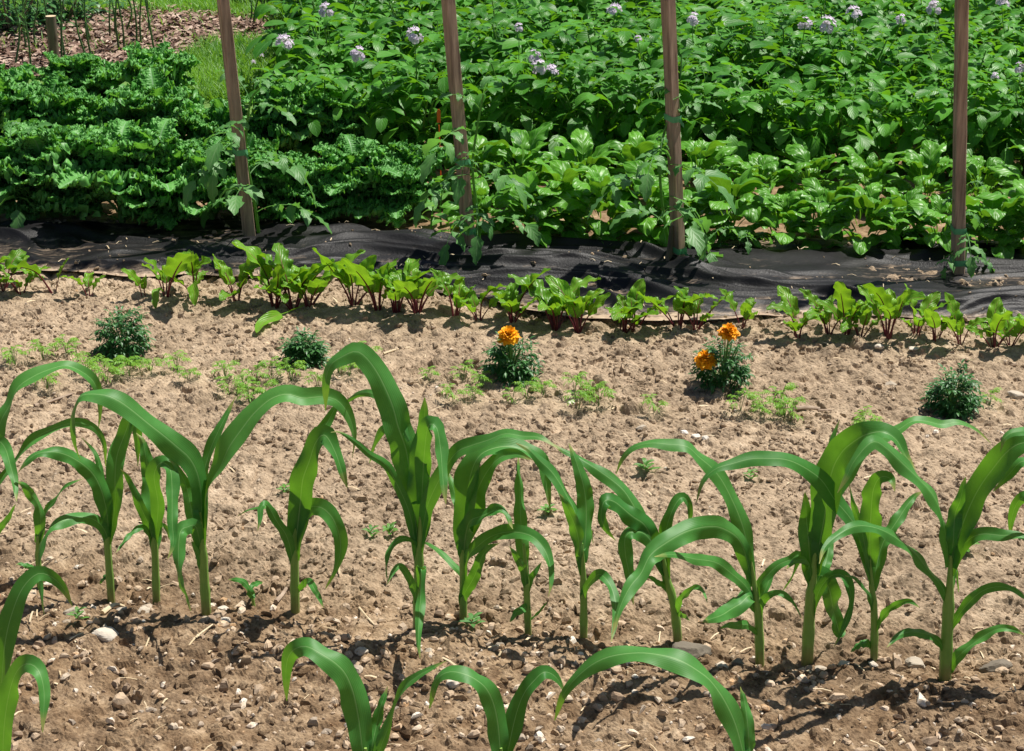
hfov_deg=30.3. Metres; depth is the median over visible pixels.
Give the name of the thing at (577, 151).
spinach plant
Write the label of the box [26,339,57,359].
carrot seedling
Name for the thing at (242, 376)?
carrot seedling
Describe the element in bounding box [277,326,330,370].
marigold plant
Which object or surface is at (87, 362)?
carrot seedling
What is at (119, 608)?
stone
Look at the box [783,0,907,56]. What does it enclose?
potato plant
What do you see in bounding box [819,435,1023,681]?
corn plant
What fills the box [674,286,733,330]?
beet plant
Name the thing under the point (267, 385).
carrot seedling
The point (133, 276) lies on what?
beet plant
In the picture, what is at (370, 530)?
weed
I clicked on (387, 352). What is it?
twig
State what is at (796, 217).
spinach plant
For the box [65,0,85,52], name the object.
asparagus stalk
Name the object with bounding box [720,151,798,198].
spinach plant
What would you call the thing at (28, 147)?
kale plant
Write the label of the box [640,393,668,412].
carrot seedling
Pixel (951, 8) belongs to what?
potato plant
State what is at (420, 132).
potato plant
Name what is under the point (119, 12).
asparagus stalk
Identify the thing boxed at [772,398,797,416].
carrot seedling
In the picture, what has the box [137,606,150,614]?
stone
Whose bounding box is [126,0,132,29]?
asparagus stalk
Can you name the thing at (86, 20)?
asparagus stalk
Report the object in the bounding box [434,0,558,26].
potato plant
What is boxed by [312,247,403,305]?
beet plant
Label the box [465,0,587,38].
potato plant
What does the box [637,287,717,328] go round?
beet plant
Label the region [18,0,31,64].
asparagus stalk
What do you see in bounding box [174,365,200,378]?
carrot seedling
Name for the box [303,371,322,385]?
carrot seedling
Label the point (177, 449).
corn plant
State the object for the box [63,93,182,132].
kale plant
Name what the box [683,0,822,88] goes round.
potato plant
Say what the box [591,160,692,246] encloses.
spinach plant
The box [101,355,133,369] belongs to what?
carrot seedling
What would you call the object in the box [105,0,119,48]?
asparagus stalk
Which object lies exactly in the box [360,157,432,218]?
kale plant
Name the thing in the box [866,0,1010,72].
potato plant
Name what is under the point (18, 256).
beet plant
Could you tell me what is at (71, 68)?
kale plant
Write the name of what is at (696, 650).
stone
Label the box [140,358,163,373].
carrot seedling
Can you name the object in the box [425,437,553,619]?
corn plant
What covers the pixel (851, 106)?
potato plant
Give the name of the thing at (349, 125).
kale plant
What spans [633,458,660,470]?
weed
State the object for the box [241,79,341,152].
kale plant
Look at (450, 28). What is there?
wooden stake
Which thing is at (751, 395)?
carrot seedling
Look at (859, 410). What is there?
carrot seedling
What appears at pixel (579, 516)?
corn plant
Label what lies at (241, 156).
wooden stake
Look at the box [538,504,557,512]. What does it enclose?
weed
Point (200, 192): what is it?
kale plant
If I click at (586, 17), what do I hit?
potato plant
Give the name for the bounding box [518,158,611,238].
spinach plant
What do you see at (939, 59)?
potato plant
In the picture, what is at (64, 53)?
asparagus stalk
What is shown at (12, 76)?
kale plant
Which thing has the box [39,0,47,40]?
asparagus stalk
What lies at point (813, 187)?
spinach plant
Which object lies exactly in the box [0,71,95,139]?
kale plant
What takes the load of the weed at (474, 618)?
on the soil ground at (808, 371)
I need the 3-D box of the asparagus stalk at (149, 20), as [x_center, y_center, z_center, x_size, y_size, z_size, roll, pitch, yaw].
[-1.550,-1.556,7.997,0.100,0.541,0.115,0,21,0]
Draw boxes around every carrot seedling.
[0,345,28,364]
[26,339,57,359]
[35,372,62,388]
[53,334,79,352]
[67,342,90,360]
[71,353,102,372]
[88,353,104,366]
[90,359,123,383]
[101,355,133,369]
[114,355,141,375]
[129,357,151,371]
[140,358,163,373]
[161,350,191,370]
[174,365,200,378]
[211,360,238,375]
[214,374,240,393]
[233,372,255,390]
[235,381,265,403]
[240,360,269,382]
[248,378,279,395]
[259,356,280,375]
[274,357,306,380]
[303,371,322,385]
[339,362,358,375]
[359,341,382,351]
[418,366,439,379]
[439,383,468,400]
[448,359,475,379]
[464,383,485,398]
[470,371,494,387]
[502,387,521,402]
[511,381,541,399]
[530,377,556,394]
[560,371,586,391]
[563,390,594,408]
[581,380,605,398]
[584,381,616,405]
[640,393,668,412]
[726,388,756,409]
[751,401,771,415]
[752,390,776,406]
[764,382,797,403]
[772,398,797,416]
[773,396,809,420]
[851,412,881,423]
[853,405,875,420]
[978,387,1003,405]
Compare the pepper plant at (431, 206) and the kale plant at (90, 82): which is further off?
the kale plant at (90, 82)
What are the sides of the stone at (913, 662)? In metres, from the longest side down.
0.038 x 0.029 x 0.020 m
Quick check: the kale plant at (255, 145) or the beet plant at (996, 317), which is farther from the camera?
the kale plant at (255, 145)
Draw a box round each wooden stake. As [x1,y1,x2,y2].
[217,0,255,235]
[441,0,476,245]
[660,0,688,260]
[950,0,970,274]
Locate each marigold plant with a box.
[88,306,155,366]
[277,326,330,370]
[478,325,545,387]
[688,323,756,395]
[919,359,989,420]
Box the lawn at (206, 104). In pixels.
[14,0,295,123]
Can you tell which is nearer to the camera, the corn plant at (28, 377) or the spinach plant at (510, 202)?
the corn plant at (28, 377)
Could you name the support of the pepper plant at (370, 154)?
on the soil ground at (808, 371)
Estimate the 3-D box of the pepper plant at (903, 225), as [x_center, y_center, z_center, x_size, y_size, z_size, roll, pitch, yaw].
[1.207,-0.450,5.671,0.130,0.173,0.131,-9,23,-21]
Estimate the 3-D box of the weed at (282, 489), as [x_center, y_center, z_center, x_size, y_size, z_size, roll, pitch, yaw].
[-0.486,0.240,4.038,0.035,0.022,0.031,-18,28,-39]
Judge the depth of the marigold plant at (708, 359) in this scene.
4.58 m
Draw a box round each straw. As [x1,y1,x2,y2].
[189,624,212,644]
[358,607,373,624]
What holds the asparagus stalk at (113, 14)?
on the mulch bed
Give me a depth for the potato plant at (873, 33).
6.91 m
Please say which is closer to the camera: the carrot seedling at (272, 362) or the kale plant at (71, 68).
the carrot seedling at (272, 362)
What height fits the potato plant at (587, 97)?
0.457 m
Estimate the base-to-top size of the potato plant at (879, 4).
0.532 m
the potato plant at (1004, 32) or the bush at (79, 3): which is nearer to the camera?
the potato plant at (1004, 32)
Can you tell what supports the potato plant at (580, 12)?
on the soil ground at (808, 371)
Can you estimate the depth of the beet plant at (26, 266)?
5.30 m
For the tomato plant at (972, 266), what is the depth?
5.35 m
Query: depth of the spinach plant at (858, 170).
6.07 m
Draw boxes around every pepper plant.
[299,205,319,221]
[345,150,378,220]
[410,202,448,229]
[420,190,456,226]
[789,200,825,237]
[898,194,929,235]
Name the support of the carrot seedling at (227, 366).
on the soil ground at (808, 371)
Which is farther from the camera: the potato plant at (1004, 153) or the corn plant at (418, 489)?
the potato plant at (1004, 153)
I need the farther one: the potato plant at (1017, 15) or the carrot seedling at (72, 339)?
the potato plant at (1017, 15)
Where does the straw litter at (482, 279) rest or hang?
on the weed fabric
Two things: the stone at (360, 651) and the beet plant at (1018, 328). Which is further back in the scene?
the beet plant at (1018, 328)
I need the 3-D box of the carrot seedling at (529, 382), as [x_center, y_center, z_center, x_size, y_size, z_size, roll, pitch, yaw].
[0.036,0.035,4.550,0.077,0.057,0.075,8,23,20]
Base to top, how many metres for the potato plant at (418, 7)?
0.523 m
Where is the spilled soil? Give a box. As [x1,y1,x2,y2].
[5,213,1016,321]
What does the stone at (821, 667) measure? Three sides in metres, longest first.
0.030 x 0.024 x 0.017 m
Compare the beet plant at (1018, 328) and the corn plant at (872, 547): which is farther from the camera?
the beet plant at (1018, 328)
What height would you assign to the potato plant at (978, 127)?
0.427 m
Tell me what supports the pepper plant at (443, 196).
on the soil ground at (808, 371)
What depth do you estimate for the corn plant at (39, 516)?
3.61 m
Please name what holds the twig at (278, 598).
on the soil ground at (808, 371)
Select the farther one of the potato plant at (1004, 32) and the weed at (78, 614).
the potato plant at (1004, 32)
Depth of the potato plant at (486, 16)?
7.55 m
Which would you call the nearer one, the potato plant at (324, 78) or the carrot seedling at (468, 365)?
the carrot seedling at (468, 365)
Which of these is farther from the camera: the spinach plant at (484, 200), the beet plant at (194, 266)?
the spinach plant at (484, 200)
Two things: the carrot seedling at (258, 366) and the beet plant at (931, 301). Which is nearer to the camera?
the carrot seedling at (258, 366)
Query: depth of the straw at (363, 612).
3.54 m
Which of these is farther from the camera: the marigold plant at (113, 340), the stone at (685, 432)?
the marigold plant at (113, 340)
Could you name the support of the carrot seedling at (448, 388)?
on the soil ground at (808, 371)
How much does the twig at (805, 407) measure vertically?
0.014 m
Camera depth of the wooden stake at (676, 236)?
5.38 m
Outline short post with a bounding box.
[45,15,59,56]
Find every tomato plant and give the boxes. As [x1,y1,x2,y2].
[0,118,58,228]
[183,69,331,233]
[413,76,546,264]
[587,79,735,262]
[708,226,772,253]
[935,180,994,277]
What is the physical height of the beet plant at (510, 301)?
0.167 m
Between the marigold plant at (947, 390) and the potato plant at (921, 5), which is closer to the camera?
the marigold plant at (947, 390)
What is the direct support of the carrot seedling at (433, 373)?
on the soil ground at (808, 371)
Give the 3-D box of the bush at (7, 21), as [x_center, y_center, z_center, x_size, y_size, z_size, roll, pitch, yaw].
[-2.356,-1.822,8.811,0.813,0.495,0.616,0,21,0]
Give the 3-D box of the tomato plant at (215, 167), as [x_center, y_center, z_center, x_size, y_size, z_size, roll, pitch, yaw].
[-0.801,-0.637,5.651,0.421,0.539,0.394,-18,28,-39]
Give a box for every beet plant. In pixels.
[0,249,28,291]
[0,255,10,262]
[0,264,50,294]
[4,258,68,293]
[61,271,105,296]
[121,268,146,296]
[141,251,193,308]
[160,250,210,304]
[212,254,265,300]
[232,240,310,307]
[253,243,335,309]
[255,249,365,332]
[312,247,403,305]
[341,257,397,310]
[367,259,429,312]
[375,258,464,313]
[429,268,475,315]
[460,283,509,320]
[490,268,550,323]
[508,274,600,330]
[545,275,610,333]
[605,294,658,332]
[610,278,674,331]
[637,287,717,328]
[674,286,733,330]
[719,288,757,328]
[766,285,823,338]
[798,288,858,334]
[814,281,868,334]
[840,296,884,336]
[857,283,925,338]
[900,283,949,335]
[916,308,959,341]
[940,292,987,344]
[965,297,1023,347]
[983,307,1023,345]
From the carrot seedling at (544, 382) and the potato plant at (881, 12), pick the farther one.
the potato plant at (881, 12)
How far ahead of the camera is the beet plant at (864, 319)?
4.92 m
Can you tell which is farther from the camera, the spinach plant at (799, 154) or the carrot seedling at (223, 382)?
the spinach plant at (799, 154)
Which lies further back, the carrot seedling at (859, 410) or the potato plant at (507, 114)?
the potato plant at (507, 114)
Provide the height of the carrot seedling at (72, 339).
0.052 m
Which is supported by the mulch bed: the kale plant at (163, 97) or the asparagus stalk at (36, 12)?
the asparagus stalk at (36, 12)
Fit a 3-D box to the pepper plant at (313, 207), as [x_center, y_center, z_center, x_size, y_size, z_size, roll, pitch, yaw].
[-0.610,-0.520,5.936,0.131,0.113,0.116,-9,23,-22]
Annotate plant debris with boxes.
[1,287,1016,750]
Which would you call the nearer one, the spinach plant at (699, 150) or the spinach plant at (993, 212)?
the spinach plant at (993, 212)
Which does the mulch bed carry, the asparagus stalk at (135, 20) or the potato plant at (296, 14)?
the asparagus stalk at (135, 20)
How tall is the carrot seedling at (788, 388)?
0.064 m
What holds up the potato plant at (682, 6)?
on the soil ground at (808, 371)
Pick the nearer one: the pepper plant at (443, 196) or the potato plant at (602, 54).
the pepper plant at (443, 196)
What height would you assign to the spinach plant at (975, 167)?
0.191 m
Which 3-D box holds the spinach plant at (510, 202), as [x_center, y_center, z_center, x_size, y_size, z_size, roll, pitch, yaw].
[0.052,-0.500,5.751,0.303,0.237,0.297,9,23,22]
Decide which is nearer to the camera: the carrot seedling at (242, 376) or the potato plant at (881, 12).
the carrot seedling at (242, 376)
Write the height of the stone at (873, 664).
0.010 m
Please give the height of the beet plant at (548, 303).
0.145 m
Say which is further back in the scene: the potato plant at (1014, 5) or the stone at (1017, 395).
the potato plant at (1014, 5)
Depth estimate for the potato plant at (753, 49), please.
6.89 m
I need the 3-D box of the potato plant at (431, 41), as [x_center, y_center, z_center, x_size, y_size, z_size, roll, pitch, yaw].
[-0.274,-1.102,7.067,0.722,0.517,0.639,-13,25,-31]
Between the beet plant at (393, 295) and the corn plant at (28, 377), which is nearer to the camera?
the corn plant at (28, 377)
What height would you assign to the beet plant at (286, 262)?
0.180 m
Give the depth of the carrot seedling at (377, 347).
4.73 m
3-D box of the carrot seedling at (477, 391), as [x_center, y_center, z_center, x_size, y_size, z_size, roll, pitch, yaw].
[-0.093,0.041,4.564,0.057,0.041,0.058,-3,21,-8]
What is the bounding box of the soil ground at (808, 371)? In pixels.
[0,1,1023,750]
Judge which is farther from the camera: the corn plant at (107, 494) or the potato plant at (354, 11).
the potato plant at (354, 11)
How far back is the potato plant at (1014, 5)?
8.51 m
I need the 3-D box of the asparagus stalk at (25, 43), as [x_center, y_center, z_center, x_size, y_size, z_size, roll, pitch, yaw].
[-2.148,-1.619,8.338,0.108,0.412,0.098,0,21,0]
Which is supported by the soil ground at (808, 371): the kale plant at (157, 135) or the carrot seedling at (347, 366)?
the carrot seedling at (347, 366)
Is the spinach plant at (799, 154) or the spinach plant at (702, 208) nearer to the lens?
the spinach plant at (702, 208)
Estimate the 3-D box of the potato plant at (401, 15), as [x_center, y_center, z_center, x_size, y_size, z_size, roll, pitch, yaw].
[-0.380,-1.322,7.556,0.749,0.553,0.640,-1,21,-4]
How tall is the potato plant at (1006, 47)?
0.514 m
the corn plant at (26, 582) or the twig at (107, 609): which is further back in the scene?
the twig at (107, 609)
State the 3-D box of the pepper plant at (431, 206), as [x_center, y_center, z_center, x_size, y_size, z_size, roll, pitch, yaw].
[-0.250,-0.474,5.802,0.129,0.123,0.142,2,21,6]
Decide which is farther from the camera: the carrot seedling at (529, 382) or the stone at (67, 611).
the carrot seedling at (529, 382)
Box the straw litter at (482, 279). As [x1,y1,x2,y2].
[7,213,1019,315]
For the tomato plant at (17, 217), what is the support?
on the soil ground at (808, 371)
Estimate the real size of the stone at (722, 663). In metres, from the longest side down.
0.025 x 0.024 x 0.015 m
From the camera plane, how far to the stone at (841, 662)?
3.40 m
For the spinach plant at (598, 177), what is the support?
on the soil ground at (808, 371)
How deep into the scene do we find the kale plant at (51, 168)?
5.87 m
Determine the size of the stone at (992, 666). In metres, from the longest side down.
0.072 x 0.047 x 0.032 m
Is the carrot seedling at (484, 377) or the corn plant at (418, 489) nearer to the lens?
the corn plant at (418, 489)
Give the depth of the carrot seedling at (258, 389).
4.54 m
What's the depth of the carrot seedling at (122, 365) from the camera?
4.69 m
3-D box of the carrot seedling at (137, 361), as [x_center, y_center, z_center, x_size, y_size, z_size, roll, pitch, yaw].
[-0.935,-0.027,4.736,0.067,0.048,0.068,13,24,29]
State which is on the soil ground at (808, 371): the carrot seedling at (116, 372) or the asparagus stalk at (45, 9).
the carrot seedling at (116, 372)
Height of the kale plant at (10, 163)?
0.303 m
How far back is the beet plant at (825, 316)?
4.97 m
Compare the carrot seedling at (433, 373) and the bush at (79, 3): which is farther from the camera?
the bush at (79, 3)
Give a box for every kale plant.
[0,62,40,138]
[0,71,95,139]
[0,120,93,218]
[0,136,47,220]
[19,122,107,217]
[33,51,110,106]
[34,118,187,230]
[61,53,121,107]
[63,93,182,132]
[77,116,226,211]
[90,67,204,141]
[96,41,205,114]
[157,135,275,221]
[186,94,266,140]
[207,134,284,214]
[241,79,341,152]
[252,150,323,222]
[271,153,365,221]
[297,91,375,157]
[300,133,415,227]
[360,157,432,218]
[381,139,454,209]
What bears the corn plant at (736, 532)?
on the soil ground at (808, 371)
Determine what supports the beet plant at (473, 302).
on the soil ground at (808, 371)
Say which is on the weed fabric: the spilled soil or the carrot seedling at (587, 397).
the spilled soil
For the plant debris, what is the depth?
3.44 m
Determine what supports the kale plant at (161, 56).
on the lawn at (206, 104)
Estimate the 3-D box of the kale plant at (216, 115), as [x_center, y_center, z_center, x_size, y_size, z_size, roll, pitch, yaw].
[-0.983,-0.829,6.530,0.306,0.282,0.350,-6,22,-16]
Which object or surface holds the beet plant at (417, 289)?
on the soil ground at (808, 371)
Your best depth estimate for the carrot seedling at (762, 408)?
4.43 m
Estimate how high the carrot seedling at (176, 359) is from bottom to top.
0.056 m
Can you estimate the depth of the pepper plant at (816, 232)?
5.76 m
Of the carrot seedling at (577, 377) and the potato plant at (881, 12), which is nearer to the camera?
the carrot seedling at (577, 377)
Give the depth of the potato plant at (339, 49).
7.03 m
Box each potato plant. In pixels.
[245,0,399,84]
[247,34,413,158]
[254,2,412,111]
[273,0,329,31]
[275,0,403,61]
[333,7,515,133]
[342,0,509,104]
[342,25,491,168]
[360,0,463,52]
[427,0,603,129]
[432,0,572,81]
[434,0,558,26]
[434,22,606,166]
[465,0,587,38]
[503,0,661,52]
[513,48,663,180]
[515,0,657,77]
[530,2,695,139]
[538,0,622,24]
[594,0,725,79]
[600,0,699,19]
[601,35,762,166]
[605,0,737,38]
[613,11,785,152]
[659,57,841,182]
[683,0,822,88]
[688,0,790,28]
[698,0,831,56]
[702,5,888,137]
[738,0,920,88]
[755,59,926,175]
[773,5,935,150]
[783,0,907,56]
[785,0,913,27]
[859,9,1002,120]
[864,0,982,37]
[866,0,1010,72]
[871,63,1023,186]
[886,0,1023,148]
[938,0,1023,92]
[940,0,1023,64]
[945,61,1023,176]
[970,43,1023,151]
[971,0,1023,47]
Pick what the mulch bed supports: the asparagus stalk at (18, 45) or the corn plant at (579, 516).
the asparagus stalk at (18, 45)
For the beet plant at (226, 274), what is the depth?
5.24 m
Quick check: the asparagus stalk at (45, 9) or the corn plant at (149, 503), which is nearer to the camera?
the corn plant at (149, 503)
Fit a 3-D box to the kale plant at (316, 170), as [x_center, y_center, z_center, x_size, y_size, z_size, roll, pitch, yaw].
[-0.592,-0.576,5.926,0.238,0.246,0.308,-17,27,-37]
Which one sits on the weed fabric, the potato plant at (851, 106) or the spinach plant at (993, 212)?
the spinach plant at (993, 212)
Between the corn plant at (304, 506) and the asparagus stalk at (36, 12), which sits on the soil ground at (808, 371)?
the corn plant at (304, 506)
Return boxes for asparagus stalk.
[9,0,20,62]
[17,0,31,49]
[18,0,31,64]
[26,0,46,45]
[35,0,48,25]
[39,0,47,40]
[55,0,62,56]
[57,0,65,54]
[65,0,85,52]
[79,0,90,53]
[80,0,90,39]
[101,0,116,35]
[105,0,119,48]
[107,0,118,32]
[112,0,124,52]
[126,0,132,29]
[130,0,138,40]
[137,0,141,43]
[145,0,153,47]
[244,0,252,22]
[251,0,257,25]
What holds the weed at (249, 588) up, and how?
on the soil ground at (808, 371)
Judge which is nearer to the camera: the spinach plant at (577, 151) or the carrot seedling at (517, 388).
the carrot seedling at (517, 388)
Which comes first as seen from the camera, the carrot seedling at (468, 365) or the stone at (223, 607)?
the stone at (223, 607)
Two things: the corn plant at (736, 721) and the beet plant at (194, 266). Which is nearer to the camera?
the corn plant at (736, 721)
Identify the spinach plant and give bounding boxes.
[432,134,521,203]
[441,177,521,234]
[475,171,580,245]
[477,121,557,203]
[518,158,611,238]
[539,128,622,186]
[548,163,661,244]
[588,129,667,187]
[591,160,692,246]
[652,177,735,248]
[663,138,741,191]
[684,164,782,247]
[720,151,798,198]
[722,187,819,245]
[774,144,847,194]
[776,177,865,249]
[812,183,914,254]
[823,145,910,208]
[858,186,939,249]
[868,139,966,202]
[899,193,987,252]
[939,153,1018,201]
[940,191,1023,258]
[975,179,1023,248]
[990,145,1023,193]
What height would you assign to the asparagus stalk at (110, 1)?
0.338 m
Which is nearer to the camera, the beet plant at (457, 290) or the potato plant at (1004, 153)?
the beet plant at (457, 290)
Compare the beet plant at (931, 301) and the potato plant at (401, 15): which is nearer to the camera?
the beet plant at (931, 301)
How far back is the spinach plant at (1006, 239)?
5.62 m
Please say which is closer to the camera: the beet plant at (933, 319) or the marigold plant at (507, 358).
the marigold plant at (507, 358)
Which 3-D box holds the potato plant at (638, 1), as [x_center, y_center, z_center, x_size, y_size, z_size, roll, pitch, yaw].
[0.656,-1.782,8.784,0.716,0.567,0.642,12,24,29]
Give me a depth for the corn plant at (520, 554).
3.44 m
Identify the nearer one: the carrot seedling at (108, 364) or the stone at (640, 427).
the stone at (640, 427)
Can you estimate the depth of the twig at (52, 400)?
4.56 m
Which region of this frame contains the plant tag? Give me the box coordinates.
[437,109,440,175]
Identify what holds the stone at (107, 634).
on the soil ground at (808, 371)
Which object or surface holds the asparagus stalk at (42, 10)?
on the mulch bed
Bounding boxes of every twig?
[33,393,72,406]
[100,603,124,614]
[273,580,289,603]
[383,347,409,354]
[790,405,819,410]
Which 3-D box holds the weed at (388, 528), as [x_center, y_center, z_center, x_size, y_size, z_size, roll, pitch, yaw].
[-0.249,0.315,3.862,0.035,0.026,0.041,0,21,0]
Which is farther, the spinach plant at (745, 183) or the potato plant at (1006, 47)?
the potato plant at (1006, 47)
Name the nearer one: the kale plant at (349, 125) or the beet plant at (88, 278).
the beet plant at (88, 278)
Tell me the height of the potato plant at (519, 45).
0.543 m
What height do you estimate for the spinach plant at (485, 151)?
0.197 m
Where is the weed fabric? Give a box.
[0,215,1023,321]
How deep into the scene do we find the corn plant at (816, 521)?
3.33 m
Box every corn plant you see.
[0,360,106,532]
[0,566,72,750]
[16,478,83,588]
[17,417,141,612]
[70,385,356,615]
[116,433,179,604]
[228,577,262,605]
[238,407,347,613]
[281,637,446,750]
[322,342,557,657]
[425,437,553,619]
[429,665,566,750]
[510,458,546,635]
[516,443,619,641]
[553,443,706,643]
[554,645,754,750]
[612,439,801,667]
[696,451,920,661]
[786,416,990,665]
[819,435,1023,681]
[993,427,1023,529]
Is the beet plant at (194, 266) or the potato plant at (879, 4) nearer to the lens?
the beet plant at (194, 266)
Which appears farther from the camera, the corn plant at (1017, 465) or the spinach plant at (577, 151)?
the spinach plant at (577, 151)
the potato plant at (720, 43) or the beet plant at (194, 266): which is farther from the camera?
the potato plant at (720, 43)
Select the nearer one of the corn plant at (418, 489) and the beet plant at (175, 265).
the corn plant at (418, 489)
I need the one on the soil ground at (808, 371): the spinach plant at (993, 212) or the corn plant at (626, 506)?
the corn plant at (626, 506)
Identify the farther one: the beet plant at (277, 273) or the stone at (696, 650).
the beet plant at (277, 273)
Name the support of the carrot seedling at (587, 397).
on the soil ground at (808, 371)
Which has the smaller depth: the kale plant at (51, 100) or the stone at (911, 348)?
the stone at (911, 348)
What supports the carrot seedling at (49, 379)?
on the soil ground at (808, 371)
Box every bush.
[0,0,99,33]
[0,0,138,24]
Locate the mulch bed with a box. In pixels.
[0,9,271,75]
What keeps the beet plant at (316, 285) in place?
on the soil ground at (808, 371)
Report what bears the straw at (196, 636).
on the soil ground at (808, 371)
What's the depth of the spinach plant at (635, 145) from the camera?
6.18 m
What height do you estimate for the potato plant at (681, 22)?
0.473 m
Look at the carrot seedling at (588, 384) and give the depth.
4.57 m
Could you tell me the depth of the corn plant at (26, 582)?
2.79 m
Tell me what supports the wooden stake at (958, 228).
in the soil ground at (808, 371)
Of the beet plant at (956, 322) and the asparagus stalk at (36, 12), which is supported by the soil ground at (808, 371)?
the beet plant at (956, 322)
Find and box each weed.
[67,606,88,618]
[277,483,289,492]
[362,524,378,535]
[382,522,397,534]
[457,612,485,627]
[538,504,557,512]
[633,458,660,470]
[743,469,757,478]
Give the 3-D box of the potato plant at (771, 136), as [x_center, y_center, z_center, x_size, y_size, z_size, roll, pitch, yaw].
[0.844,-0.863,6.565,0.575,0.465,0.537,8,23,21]
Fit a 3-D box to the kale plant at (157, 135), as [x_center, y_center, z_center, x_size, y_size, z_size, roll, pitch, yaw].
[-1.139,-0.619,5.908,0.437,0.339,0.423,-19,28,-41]
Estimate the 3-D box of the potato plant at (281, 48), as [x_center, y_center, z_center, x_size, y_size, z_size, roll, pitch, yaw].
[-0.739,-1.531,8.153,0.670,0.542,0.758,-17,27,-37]
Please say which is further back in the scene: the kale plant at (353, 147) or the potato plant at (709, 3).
the potato plant at (709, 3)
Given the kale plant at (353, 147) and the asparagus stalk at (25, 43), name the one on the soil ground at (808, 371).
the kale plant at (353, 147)
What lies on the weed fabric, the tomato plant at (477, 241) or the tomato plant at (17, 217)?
the tomato plant at (477, 241)
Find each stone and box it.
[63,607,76,615]
[91,627,118,641]
[115,607,126,610]
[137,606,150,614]
[218,605,227,609]
[355,647,367,655]
[637,425,646,429]
[672,641,711,659]
[680,430,688,434]
[715,661,728,667]
[731,658,743,665]
[814,665,826,669]
[837,660,849,665]
[868,661,877,666]
[874,344,883,349]
[885,381,896,385]
[905,656,924,668]
[909,346,918,350]
[979,659,1012,672]
[1007,390,1023,399]
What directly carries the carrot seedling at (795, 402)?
on the soil ground at (808, 371)
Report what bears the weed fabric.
on the soil ground at (808, 371)
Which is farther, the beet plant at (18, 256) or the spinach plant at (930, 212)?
the spinach plant at (930, 212)
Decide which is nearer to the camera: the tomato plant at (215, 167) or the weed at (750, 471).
the weed at (750, 471)
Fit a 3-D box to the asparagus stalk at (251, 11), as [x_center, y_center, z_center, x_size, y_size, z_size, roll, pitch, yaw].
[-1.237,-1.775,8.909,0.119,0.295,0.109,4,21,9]
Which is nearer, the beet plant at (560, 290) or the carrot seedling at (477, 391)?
the carrot seedling at (477, 391)
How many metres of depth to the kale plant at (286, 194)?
5.86 m
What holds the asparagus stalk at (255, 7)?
on the mulch bed
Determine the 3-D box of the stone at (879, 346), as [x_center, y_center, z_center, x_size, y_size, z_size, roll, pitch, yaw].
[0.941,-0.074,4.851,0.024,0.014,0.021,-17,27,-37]
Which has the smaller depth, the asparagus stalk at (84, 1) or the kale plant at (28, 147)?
the kale plant at (28, 147)
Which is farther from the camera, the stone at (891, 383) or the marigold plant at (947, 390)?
the stone at (891, 383)
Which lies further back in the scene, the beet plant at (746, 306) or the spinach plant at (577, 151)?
the spinach plant at (577, 151)
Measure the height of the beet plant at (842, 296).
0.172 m
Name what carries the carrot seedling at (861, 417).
on the soil ground at (808, 371)
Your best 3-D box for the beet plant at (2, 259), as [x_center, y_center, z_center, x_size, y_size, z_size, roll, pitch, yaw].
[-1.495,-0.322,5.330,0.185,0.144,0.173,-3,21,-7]
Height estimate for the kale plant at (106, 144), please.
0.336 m
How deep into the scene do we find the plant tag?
6.33 m
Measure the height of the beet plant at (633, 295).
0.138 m
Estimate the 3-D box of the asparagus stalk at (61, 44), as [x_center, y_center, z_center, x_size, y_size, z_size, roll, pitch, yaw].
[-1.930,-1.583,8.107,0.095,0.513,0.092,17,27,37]
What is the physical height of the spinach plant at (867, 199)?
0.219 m
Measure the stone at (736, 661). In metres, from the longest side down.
0.024 x 0.021 x 0.015 m
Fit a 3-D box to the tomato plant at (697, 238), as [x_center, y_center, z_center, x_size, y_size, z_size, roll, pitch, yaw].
[0.432,-0.520,5.403,0.460,0.617,0.333,12,24,29]
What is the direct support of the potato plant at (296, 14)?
on the soil ground at (808, 371)
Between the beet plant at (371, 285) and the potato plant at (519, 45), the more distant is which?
the potato plant at (519, 45)
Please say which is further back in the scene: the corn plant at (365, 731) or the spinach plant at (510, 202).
the spinach plant at (510, 202)
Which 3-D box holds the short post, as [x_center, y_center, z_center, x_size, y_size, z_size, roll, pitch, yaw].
[-1.932,-1.342,7.983,0.045,0.352,0.045,0,21,0]
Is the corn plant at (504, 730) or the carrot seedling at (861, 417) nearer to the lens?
the corn plant at (504, 730)
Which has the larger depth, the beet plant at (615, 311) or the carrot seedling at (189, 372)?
the beet plant at (615, 311)
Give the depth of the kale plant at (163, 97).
6.43 m
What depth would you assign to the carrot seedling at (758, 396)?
4.48 m
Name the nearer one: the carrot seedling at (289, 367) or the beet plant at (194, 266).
the carrot seedling at (289, 367)
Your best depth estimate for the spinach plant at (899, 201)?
5.66 m

